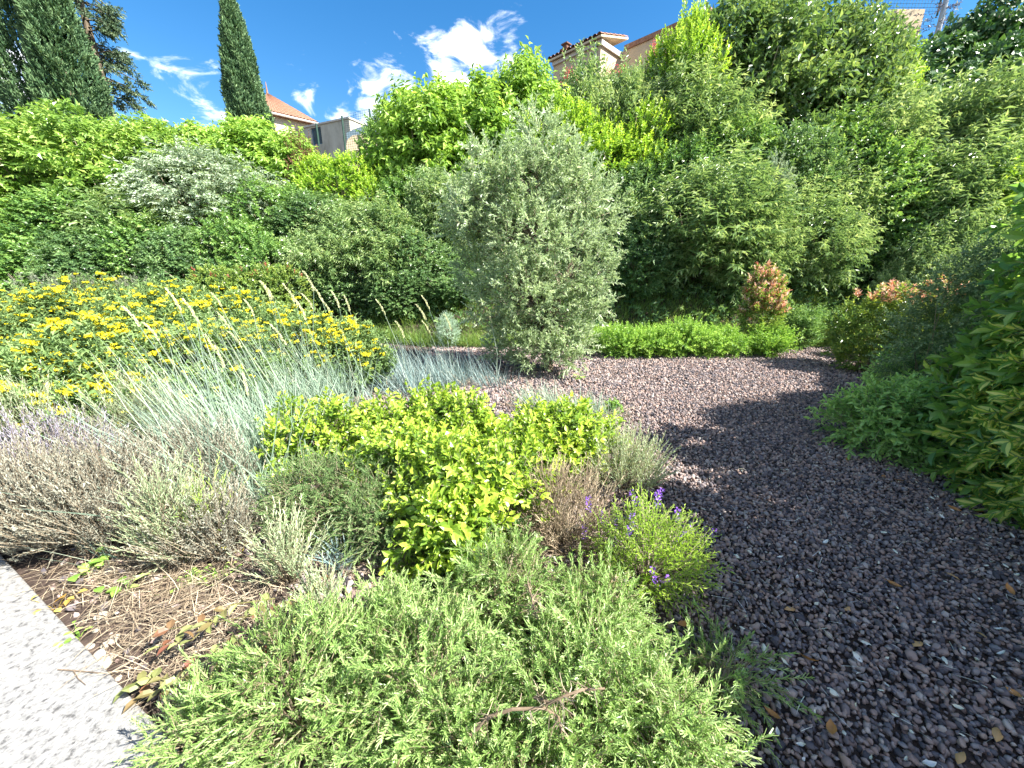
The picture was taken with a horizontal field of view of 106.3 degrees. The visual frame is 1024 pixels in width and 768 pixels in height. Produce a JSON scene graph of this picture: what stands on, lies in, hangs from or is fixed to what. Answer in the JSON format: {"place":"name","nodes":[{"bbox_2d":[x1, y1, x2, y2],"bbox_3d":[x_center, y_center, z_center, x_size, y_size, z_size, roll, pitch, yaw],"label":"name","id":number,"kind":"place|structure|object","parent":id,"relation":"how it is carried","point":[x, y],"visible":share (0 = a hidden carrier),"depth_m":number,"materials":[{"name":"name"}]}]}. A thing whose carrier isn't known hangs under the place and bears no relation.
{"place":"outdoors","nodes":[
{"label":"outdoors","id":0,"kind":"place"},
{"bbox_2d":[0,555,188,767],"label":"pavement","id":1,"kind":"structure","parent":0,"point":[43,724],"depth_m":1.45,"materials":[{"name":"concrete"}]},
{"bbox_2d":[40,385,595,756],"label":"gravel","id":2,"kind":"structure","parent":0,"point":[492,394],"depth_m":2.12,"materials":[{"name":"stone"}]},
{"bbox_2d":[0,216,1023,767],"bbox_3d":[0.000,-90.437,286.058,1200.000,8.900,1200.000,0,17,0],"label":"ground","id":3,"kind":"structure","parent":0,"point":[66,616],"depth_m":1.94,"materials":[{"name":"soil"}]},
{"bbox_2d":[0,0,78,122],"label":"cypress tree","id":4,"kind":"object","parent":3,"relation":"on","point":[12,89],"visible":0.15,"depth_m":20.64,"materials":[{"name":"green plant"}]},
{"bbox_2d":[0,100,116,236],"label":"ash shrub","id":5,"kind":"object","parent":3,"relation":"on","point":[7,166],"visible":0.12,"depth_m":8.92,"materials":[{"name":"green plant"}]},
{"bbox_2d":[0,425,127,561],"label":"lavender","id":6,"kind":"object","parent":3,"relation":"on","point":[6,463],"visible":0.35,"depth_m":2.08,"materials":[{"name":"plant"}]},
{"bbox_2d":[11,0,118,130],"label":"cypress tree","id":7,"kind":"object","parent":3,"relation":"on","point":[37,19],"visible":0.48,"depth_m":20.14,"materials":[{"name":"green plant"}]},
{"bbox_2d":[0,394,138,482],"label":"lavender","id":8,"kind":"object","parent":3,"relation":"on","point":[53,432],"visible":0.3,"depth_m":2.61,"materials":[{"name":"plant"}]},
{"bbox_2d":[0,181,153,256],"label":"hazel shrub","id":9,"kind":"object","parent":3,"relation":"on","point":[25,203],"visible":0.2,"depth_m":8.25,"materials":[{"name":"green plant"}]},
{"bbox_2d":[14,222,144,300],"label":"elder shrub","id":10,"kind":"object","parent":3,"relation":"on","point":[64,263],"visible":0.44,"depth_m":7.82,"materials":[{"name":"green plant"}]},
{"bbox_2d":[0,268,160,343],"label":"jerusalem sage","id":11,"kind":"object","parent":3,"relation":"on","point":[80,300],"visible":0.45,"depth_m":4.98,"materials":[{"name":"yellow plant"}]},
{"bbox_2d":[0,95,180,220],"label":"ash shrub","id":12,"kind":"object","parent":3,"relation":"on","point":[101,170],"visible":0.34,"depth_m":8.71,"materials":[{"name":"green plant"}]},
{"bbox_2d":[0,306,187,421],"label":"jerusalem sage","id":13,"kind":"object","parent":3,"relation":"on","point":[27,365],"visible":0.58,"depth_m":3.10,"materials":[{"name":"yellow plant"}]},
{"bbox_2d":[0,416,193,567],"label":"lavender","id":14,"kind":"object","parent":3,"relation":"on","point":[79,528],"visible":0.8,"depth_m":2.06,"materials":[{"name":"plant"}]},
{"bbox_2d":[65,0,156,121],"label":"cedar tree","id":15,"kind":"object","parent":3,"relation":"on","point":[110,22],"visible":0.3,"depth_m":24.19,"materials":[{"name":"green plant"}]},
{"bbox_2d":[41,358,206,456],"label":"grass","id":16,"kind":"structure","parent":3,"relation":"on","point":[111,404],"depth_m":2.97,"materials":[{"name":"plant"}]},
{"bbox_2d":[71,207,183,289],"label":"shrub","id":17,"kind":"object","parent":3,"relation":"on","point":[123,229],"visible":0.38,"depth_m":8.06,"materials":[{"name":"green plant"}]},
{"bbox_2d":[45,171,215,266],"bbox_3d":[-8.849,-3.938,9.486,3.645,2.276,3.671,6,18,18],"label":"ceanothus","id":18,"kind":"object","parent":3,"relation":"on","point":[95,207],"visible":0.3,"depth_m":8.46,"materials":[{"name":"green plant"}]},
{"bbox_2d":[58,293,237,380],"bbox_3d":[-3.579,-0.226,3.923,1.389,1.356,1.420,-6,18,-20],"label":"jerusalem sage","id":19,"kind":"object","parent":3,"relation":"on","point":[172,314],"visible":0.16,"depth_m":3.71,"materials":[{"name":"yellow plant"}]},
{"bbox_2d":[92,442,211,583],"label":"lavender","id":20,"kind":"object","parent":3,"relation":"on","point":[158,499],"visible":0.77,"depth_m":1.99,"materials":[{"name":"plant"}]},
{"bbox_2d":[81,276,235,320],"bbox_3d":[-4.666,-0.779,5.398,1.776,1.460,1.691,-14,22,-37],"label":"jerusalem sage","id":21,"kind":"object","parent":3,"relation":"on","point":[151,294],"visible":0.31,"depth_m":4.96,"materials":[{"name":"yellow plant"}]},
{"bbox_2d":[86,405,268,515],"bbox_3d":[-2.157,0.536,2.506,0.970,0.714,0.829,0,17,0],"label":"lavender","id":22,"kind":"object","parent":3,"relation":"on","point":[188,445],"visible":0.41,"depth_m":2.50,"materials":[{"name":"plant"}]},
{"bbox_2d":[129,221,242,300],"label":"elder shrub","id":23,"kind":"object","parent":3,"relation":"on","point":[169,239],"visible":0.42,"depth_m":7.98,"materials":[{"name":"green plant"}]},
{"bbox_2d":[0,288,387,528],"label":"lyme grass","id":24,"kind":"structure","parent":3,"relation":"on","point":[253,431],"depth_m":2.65,"materials":[{"name":"plant"}]},
{"bbox_2d":[102,135,289,255],"bbox_3d":[-7.361,-4.546,9.994,4.150,3.142,4.578,-1,17,-5],"label":"ceanothus","id":25,"kind":"object","parent":3,"relation":"on","point":[203,185],"visible":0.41,"depth_m":8.74,"materials":[{"name":"green plant"}]},
{"bbox_2d":[120,468,271,567],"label":"lavender","id":26,"kind":"object","parent":3,"relation":"on","point":[209,528],"visible":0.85,"depth_m":2.07,"materials":[{"name":"plant"}]},
{"bbox_2d":[8,507,384,761],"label":"dead grass","id":27,"kind":"structure","parent":3,"relation":"on","point":[171,580],"depth_m":1.84,"materials":[{"name":"plant"}]},
{"bbox_2d":[110,310,296,439],"bbox_3d":[-2.964,-0.051,3.712,1.551,1.288,1.275,6,18,20],"label":"jerusalem sage","id":28,"kind":"object","parent":3,"relation":"on","point":[209,333],"visible":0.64,"depth_m":3.48,"materials":[{"name":"green plant"}]},
{"bbox_2d":[111,627,330,767],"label":"rosemary bush","id":29,"kind":"object","parent":3,"relation":"on","point":[173,730],"visible":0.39,"depth_m":1.24,"materials":[{"name":"plant"}]},
{"bbox_2d":[162,284,297,350],"bbox_3d":[-3.576,-0.649,4.958,1.796,1.240,1.498,0,17,0],"label":"jerusalem sage","id":30,"kind":"object","parent":3,"relation":"on","point":[243,311],"visible":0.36,"depth_m":4.76,"materials":[{"name":"yellow plant"}]},
{"bbox_2d":[183,209,279,302],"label":"hazel shrub","id":31,"kind":"object","parent":3,"relation":"on","point":[223,249],"visible":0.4,"depth_m":8.32,"materials":[{"name":"green plant"}]},
{"bbox_2d":[216,0,275,132],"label":"cypress tree","id":32,"kind":"object","parent":3,"relation":"on","point":[242,89],"visible":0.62,"depth_m":19.59,"materials":[{"name":"green plant"}]},
{"bbox_2d":[200,111,295,186],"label":"fig shrub","id":33,"kind":"object","parent":3,"relation":"on","point":[248,138],"visible":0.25,"depth_m":9.92,"materials":[{"name":"green plant"}]},
{"bbox_2d":[120,281,379,446],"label":"lyme grass","id":34,"kind":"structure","parent":3,"relation":"on","point":[277,387],"depth_m":3.54,"materials":[{"name":"plant"}]},
{"bbox_2d":[182,261,317,323],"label":"trimmed hedge","id":35,"kind":"object","parent":3,"relation":"on","point":[232,280],"visible":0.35,"depth_m":7.74,"materials":[{"name":"green plant"}]},
{"bbox_2d":[199,172,317,244],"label":"hazel shrub","id":36,"kind":"object","parent":3,"relation":"on","point":[272,199],"visible":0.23,"depth_m":8.89,"materials":[{"name":"green plant"}]},
{"bbox_2d":[226,494,333,586],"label":"lavender","id":37,"kind":"object","parent":3,"relation":"on","point":[282,555],"visible":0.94,"depth_m":1.93,"materials":[{"name":"plant"}]},
{"bbox_2d":[231,294,350,386],"bbox_3d":[-2.749,-0.426,4.786,1.627,1.331,1.645,0,17,0],"label":"jerusalem sage","id":38,"kind":"object","parent":3,"relation":"on","point":[286,317],"visible":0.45,"depth_m":4.43,"materials":[{"name":"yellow plant"}]},
{"bbox_2d":[162,577,430,767],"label":"rosemary bush","id":39,"kind":"object","parent":3,"relation":"on","point":[282,705],"visible":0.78,"depth_m":1.25,"materials":[{"name":"plant"}]},
{"bbox_2d":[208,271,396,440],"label":"lyme grass","id":40,"kind":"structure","parent":3,"relation":"on","point":[345,389],"depth_m":4.06,"materials":[{"name":"plant"}]},
{"bbox_2d":[249,386,383,481],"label":"euonymus bush","id":41,"kind":"object","parent":3,"relation":"on","point":[340,418],"visible":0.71,"depth_m":2.91,"materials":[{"name":"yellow plant"}]},
{"bbox_2d":[271,206,369,314],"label":"buddleia","id":42,"kind":"object","parent":3,"relation":"on","point":[322,241],"visible":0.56,"depth_m":8.19,"materials":[{"name":"green plant"}]},
{"bbox_2d":[236,436,410,560],"bbox_3d":[-1.128,0.708,2.367,1.046,0.745,0.829,0,17,0],"label":"rosemary bush","id":43,"kind":"object","parent":3,"relation":"on","point":[328,472],"visible":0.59,"depth_m":2.26,"materials":[{"name":"plant"}]},
{"bbox_2d":[288,147,376,221],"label":"laurel shrub","id":44,"kind":"object","parent":3,"relation":"on","point":[343,175],"visible":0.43,"depth_m":9.61,"materials":[{"name":"green plant"}]},
{"bbox_2d":[293,311,399,392],"bbox_3d":[-2.112,-0.391,4.911,1.410,1.088,1.290,0,17,0],"label":"jerusalem sage","id":45,"kind":"object","parent":3,"relation":"on","point":[358,340],"visible":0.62,"depth_m":4.66,"materials":[{"name":"green plant"}]},
{"bbox_2d":[305,453,425,575],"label":"rosemary bush","id":46,"kind":"object","parent":3,"relation":"on","point":[381,533],"visible":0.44,"depth_m":2.11,"materials":[{"name":"plant"}]},
{"bbox_2d":[284,559,460,724],"bbox_3d":[-0.571,1.065,1.607,0.673,0.602,0.589,4,17,12],"label":"rosemary bush","id":47,"kind":"object","parent":3,"relation":"on","point":[385,590],"visible":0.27,"depth_m":1.60,"materials":[{"name":"plant"}]},
{"bbox_2d":[320,188,433,306],"bbox_3d":[-3.053,-3.051,8.928,2.826,2.818,2.806,-6,18,-19],"label":"buddleia","id":48,"kind":"object","parent":3,"relation":"on","point":[363,240],"visible":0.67,"depth_m":8.30,"materials":[{"name":"green plant"}]},
{"bbox_2d":[329,412,467,524],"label":"euonymus bush","id":49,"kind":"object","parent":3,"relation":"on","point":[399,444],"visible":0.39,"depth_m":2.43,"materials":[{"name":"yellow plant"}]},
{"bbox_2d":[370,224,466,302],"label":"hazel shrub","id":50,"kind":"object","parent":3,"relation":"on","point":[443,250],"visible":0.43,"depth_m":8.52,"materials":[{"name":"green plant"}]},
{"bbox_2d":[294,568,553,767],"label":"rosemary bush","id":51,"kind":"object","parent":3,"relation":"on","point":[446,627],"visible":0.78,"depth_m":1.26,"materials":[{"name":"plant"}]},
{"bbox_2d":[346,374,503,471],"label":"euonymus bush","id":52,"kind":"object","parent":3,"relation":"on","point":[436,408],"visible":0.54,"depth_m":3.04,"materials":[{"name":"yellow plant"}]},
{"bbox_2d":[356,70,499,205],"bbox_3d":[-2.183,-6.340,10.704,4.026,4.117,3.733,7,18,22],"label":"fig shrub","id":53,"kind":"object","parent":3,"relation":"on","point":[423,116],"visible":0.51,"depth_m":9.47,"materials":[{"name":"green plant"}]},
{"bbox_2d":[401,154,487,266],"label":"buddleia","id":54,"kind":"object","parent":3,"relation":"on","point":[424,188],"visible":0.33,"depth_m":8.87,"materials":[{"name":"green plant"}]},
{"bbox_2d":[378,464,520,598],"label":"euonymus bush","id":55,"kind":"object","parent":3,"relation":"on","point":[439,539],"visible":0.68,"depth_m":1.93,"materials":[{"name":"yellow plant"}]},
{"bbox_2d":[375,414,571,586],"bbox_3d":[-0.246,0.635,2.307,1.021,0.899,1.020,15,22,39],"label":"euonymus bush","id":56,"kind":"object","parent":3,"relation":"on","point":[492,454],"visible":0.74,"depth_m":2.13,"materials":[{"name":"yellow plant"}]},
{"bbox_2d":[422,61,532,220],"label":"fig shrub","id":57,"kind":"object","parent":3,"relation":"on","point":[487,116],"visible":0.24,"depth_m":9.63,"materials":[{"name":"green plant"}]},
{"bbox_2d":[343,637,627,767],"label":"rosemary bush","id":58,"kind":"object","parent":3,"relation":"on","point":[494,743],"visible":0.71,"depth_m":1.15,"materials":[{"name":"plant"}]},
{"bbox_2d":[410,516,586,686],"bbox_3d":[-0.057,0.961,1.712,0.818,0.724,0.764,0,17,0],"label":"rosemary bush","id":59,"kind":"object","parent":3,"relation":"on","point":[485,577],"visible":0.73,"depth_m":1.66,"materials":[{"name":"plant"}]},
{"bbox_2d":[145,206,877,330],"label":"undergrowth","id":60,"kind":"object","parent":3,"relation":"on","point":[654,319],"visible":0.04,"depth_m":8.75,"materials":[{"name":"green plant"}]},
{"bbox_2d":[427,90,637,378],"bbox_3d":[0.297,-1.923,5.471,3.028,3.940,2.044,0,17,0],"label":"olive tree","id":61,"kind":"object","parent":3,"relation":"on","point":[552,284],"visible":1,"depth_m":5.18,"materials":[{"name":"green plant"}]},
{"bbox_2d":[488,35,577,189],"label":"fig shrub","id":62,"kind":"object","parent":3,"relation":"on","point":[526,68],"visible":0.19,"depth_m":9.97,"materials":[{"name":"green plant"}]},
{"bbox_2d":[478,390,631,491],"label":"euonymus bush","id":63,"kind":"object","parent":3,"relation":"on","point":[565,427],"visible":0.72,"depth_m":2.94,"materials":[{"name":"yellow plant"}]},
{"bbox_2d":[506,450,627,579],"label":"dry shrub","id":64,"kind":"object","parent":3,"relation":"on","point":[557,520],"visible":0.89,"depth_m":2.20,"materials":[{"name":"plant"}]},
{"bbox_2d":[512,537,683,706],"bbox_3d":[0.354,1.004,1.645,0.712,0.608,0.691,12,21,34],"label":"rosemary bush","id":65,"kind":"object","parent":3,"relation":"on","point":[605,583],"visible":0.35,"depth_m":1.57,"materials":[{"name":"plant"}]},
{"bbox_2d":[559,37,646,209],"bbox_3d":[2.309,-6.767,11.347,3.091,5.451,3.076,10,20,29],"label":"buddleia","id":66,"kind":"object","parent":3,"relation":"on","point":[592,81],"visible":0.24,"depth_m":10.20,"materials":[{"name":"green plant"}]},
{"bbox_2d":[468,568,746,767],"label":"rosemary bush","id":67,"kind":"object","parent":3,"relation":"on","point":[582,670],"visible":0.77,"depth_m":1.24,"materials":[{"name":"plant"}]},
{"bbox_2d":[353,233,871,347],"bbox_3d":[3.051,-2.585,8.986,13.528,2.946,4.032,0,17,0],"label":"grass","id":68,"kind":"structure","parent":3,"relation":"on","point":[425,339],"depth_m":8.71,"materials":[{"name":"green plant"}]},
{"bbox_2d":[569,90,681,238],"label":"laurel shrub","id":69,"kind":"object","parent":3,"relation":"on","point":[629,137],"visible":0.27,"depth_m":9.51,"materials":[{"name":"green plant"}]},
{"bbox_2d":[572,414,682,491],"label":"lavender","id":70,"kind":"object","parent":3,"relation":"on","point":[627,459],"visible":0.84,"depth_m":2.79,"materials":[{"name":"plant"}]},
{"bbox_2d":[547,7,712,93],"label":"house","id":71,"kind":"structure","parent":3,"relation":"on","point":[635,48],"depth_m":20.39,"materials":[{"name":"paint"}]},
{"bbox_2d":[593,215,684,299],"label":"hazel shrub","id":72,"kind":"object","parent":3,"relation":"on","point":[640,272],"visible":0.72,"depth_m":8.53,"materials":[{"name":"green plant"}]},
{"bbox_2d":[603,31,684,175],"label":"buddleia","id":73,"kind":"object","parent":3,"relation":"on","point":[641,87],"visible":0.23,"depth_m":10.09,"materials":[{"name":"green plant"}]},
{"bbox_2d":[570,482,734,627],"bbox_3d":[0.720,0.825,1.985,0.818,0.785,0.763,0,17,0],"label":"toadflax","id":74,"kind":"object","parent":3,"relation":"on","point":[638,529],"visible":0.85,"depth_m":1.89,"materials":[{"name":"green plant"}]},
{"bbox_2d":[617,116,734,241],"bbox_3d":[4.316,-5.141,10.060,3.037,3.053,2.958,-4,17,-13],"label":"buddleia","id":75,"kind":"object","parent":3,"relation":"on","point":[680,156],"visible":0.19,"depth_m":9.04,"materials":[{"name":"green plant"}]},
{"bbox_2d":[582,651,778,767],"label":"rosemary bush","id":76,"kind":"object","parent":3,"relation":"on","point":[718,749],"visible":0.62,"depth_m":1.17,"materials":[{"name":"plant"}]},
{"bbox_2d":[639,0,735,137],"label":"laurel shrub","id":77,"kind":"object","parent":3,"relation":"on","point":[709,35],"visible":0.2,"depth_m":9.91,"materials":[{"name":"green plant"}]},
{"bbox_2d":[613,136,811,294],"bbox_3d":[4.491,-3.565,9.144,4.177,3.663,4.197,14,22,38],"label":"buddleia","id":78,"kind":"object","parent":3,"relation":"on","point":[721,200],"visible":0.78,"depth_m":7.98,"materials":[{"name":"green plant"}]},
{"bbox_2d":[639,32,788,174],"bbox_3d":[4.967,-6.705,10.521,4.288,4.518,4.319,5,18,16],"label":"buddleia","id":79,"kind":"object","parent":3,"relation":"on","point":[700,104],"visible":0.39,"depth_m":9.30,"materials":[{"name":"green plant"}]},
{"bbox_2d":[662,0,825,146],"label":"bay tree","id":80,"kind":"object","parent":3,"relation":"on","point":[733,15],"visible":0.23,"depth_m":9.65,"materials":[{"name":"green plant"}]},
{"bbox_2d":[669,598,822,766],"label":"rosemary bush","id":81,"kind":"object","parent":3,"relation":"on","point":[732,681],"visible":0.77,"depth_m":1.44,"materials":[{"name":"plant"}]},
{"bbox_2d":[701,186,809,305],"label":"buddleia","id":82,"kind":"object","parent":3,"relation":"on","point":[776,241],"visible":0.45,"depth_m":8.17,"materials":[{"name":"green plant"}]},
{"bbox_2d":[733,259,792,350],"bbox_3d":[4.742,-1.434,7.261,0.968,1.798,0.916,10,20,29],"label":"photinia","id":83,"kind":"object","parent":3,"relation":"on","point":[764,290],"visible":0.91,"depth_m":7.07,"materials":[{"name":"green plant"}]},
{"bbox_2d":[737,117,853,245],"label":"hazel shrub","id":84,"kind":"object","parent":3,"relation":"on","point":[811,141],"visible":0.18,"depth_m":8.68,"materials":[{"name":"green plant"}]},
{"bbox_2d":[722,0,908,147],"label":"bay tree","id":85,"kind":"object","parent":3,"relation":"on","point":[816,73],"visible":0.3,"depth_m":9.42,"materials":[{"name":"green plant"}]},
{"bbox_2d":[754,160,886,306],"bbox_3d":[6.847,-3.452,9.126,3.004,3.252,3.026,10,20,30],"label":"buddleia","id":86,"kind":"object","parent":3,"relation":"on","point":[833,275],"visible":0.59,"depth_m":8.34,"materials":[{"name":"green plant"}]},
{"bbox_2d":[787,126,904,287],"bbox_3d":[7.628,-4.276,9.774,3.527,3.964,3.502,4,17,12],"label":"buddleia","id":87,"kind":"object","parent":3,"relation":"on","point":[851,182],"visible":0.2,"depth_m":8.53,"materials":[{"name":"green plant"}]},
{"bbox_2d":[788,94,916,200],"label":"hazel shrub","id":88,"kind":"object","parent":3,"relation":"on","point":[855,129],"visible":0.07,"depth_m":8.93,"materials":[{"name":"green plant"}]},
{"bbox_2d":[786,0,926,135],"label":"bay tree","id":89,"kind":"object","parent":3,"relation":"on","point":[897,47],"visible":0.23,"depth_m":9.45,"materials":[{"name":"green plant"}]},
{"bbox_2d":[820,277,926,371],"bbox_3d":[5.599,-0.865,5.927,1.370,1.502,1.210,0,17,0],"label":"photinia","id":90,"kind":"object","parent":3,"relation":"on","point":[881,296],"visible":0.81,"depth_m":5.87,"materials":[{"name":"green plant"}]},
{"bbox_2d":[803,368,955,475],"bbox_3d":[3.527,0.359,3.348,1.486,1.027,1.300,0,17,0],"label":"hypericum","id":91,"kind":"object","parent":3,"relation":"on","point":[883,413],"visible":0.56,"depth_m":3.23,"materials":[{"name":"green plant"}]},
{"bbox_2d":[822,129,970,265],"bbox_3d":[9.073,-4.466,9.581,3.301,3.431,3.228,-3,17,-9],"label":"hazel shrub","id":92,"kind":"object","parent":3,"relation":"on","point":[901,168],"visible":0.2,"depth_m":8.45,"materials":[{"name":"green plant"}]},
{"bbox_2d":[830,60,998,199],"bbox_3d":[9.784,-5.357,10.199,3.870,4.674,3.852,1,17,4],"label":"buddleia","id":93,"kind":"object","parent":3,"relation":"on","point":[909,107],"visible":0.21,"depth_m":8.73,"materials":[{"name":"green plant"}]},
{"bbox_2d":[862,227,1023,383],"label":"teucrium shrub","id":94,"kind":"object","parent":3,"relation":"on","point":[978,266],"visible":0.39,"depth_m":3.56,"materials":[{"name":"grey plant"}]},
{"bbox_2d":[867,188,1022,332],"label":"buddleia","id":95,"kind":"object","parent":3,"relation":"on","point":[973,228],"visible":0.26,"depth_m":7.84,"materials":[{"name":"green plant"}]},
{"bbox_2d":[878,116,1023,255],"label":"buddleia","id":96,"kind":"object","parent":3,"relation":"on","point":[976,185],"visible":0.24,"depth_m":8.10,"materials":[{"name":"green plant"}]},
{"bbox_2d":[899,182,1023,533],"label":"hedge shrub","id":97,"kind":"object","parent":3,"relation":"on","point":[975,352],"visible":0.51,"depth_m":2.64,"materials":[{"name":"green plant"}]},
{"bbox_2d":[908,25,1023,104],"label":"ivy mound","id":98,"kind":"object","parent":3,"relation":"on","point":[1015,42],"visible":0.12,"depth_m":10.11,"materials":[{"name":"green plant"}]},
{"bbox_2d":[910,52,1023,202],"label":"buddleia","id":99,"kind":"object","parent":3,"relation":"on","point":[1010,90],"visible":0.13,"depth_m":8.53,"materials":[{"name":"green plant"}]},
{"bbox_2d":[920,299,1023,524],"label":"hedge shrub","id":100,"kind":"object","parent":3,"relation":"on","point":[1011,448],"visible":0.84,"depth_m":2.47,"materials":[{"name":"green plant"}]},
{"bbox_2d":[925,0,1023,72],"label":"ivy mound","id":101,"kind":"object","parent":3,"relation":"on","point":[1000,21],"visible":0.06,"depth_m":10.57,"materials":[{"name":"green plant"}]},
{"bbox_2d":[0,0,1023,127],"label":"sky","id":102,"kind":"structure","parent":0,"point":[324,59],"materials":[{"name":"blue"}]},
{"bbox_2d":[395,343,874,389],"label":"gravel","id":103,"kind":"structure","parent":0,"point":[691,365],"depth_m":6.06,"materials":[{"name":"grey gravel"}]},
{"bbox_2d":[533,386,939,477],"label":"gravel","id":104,"kind":"structure","parent":0,"point":[661,397],"depth_m":3.91,"materials":[{"name":"grey gravel"}]},
{"bbox_2d":[554,472,1023,767],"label":"gravel","id":105,"kind":"structure","parent":0,"point":[903,616],"depth_m":1.87,"materials":[{"name":"grey gravel"}]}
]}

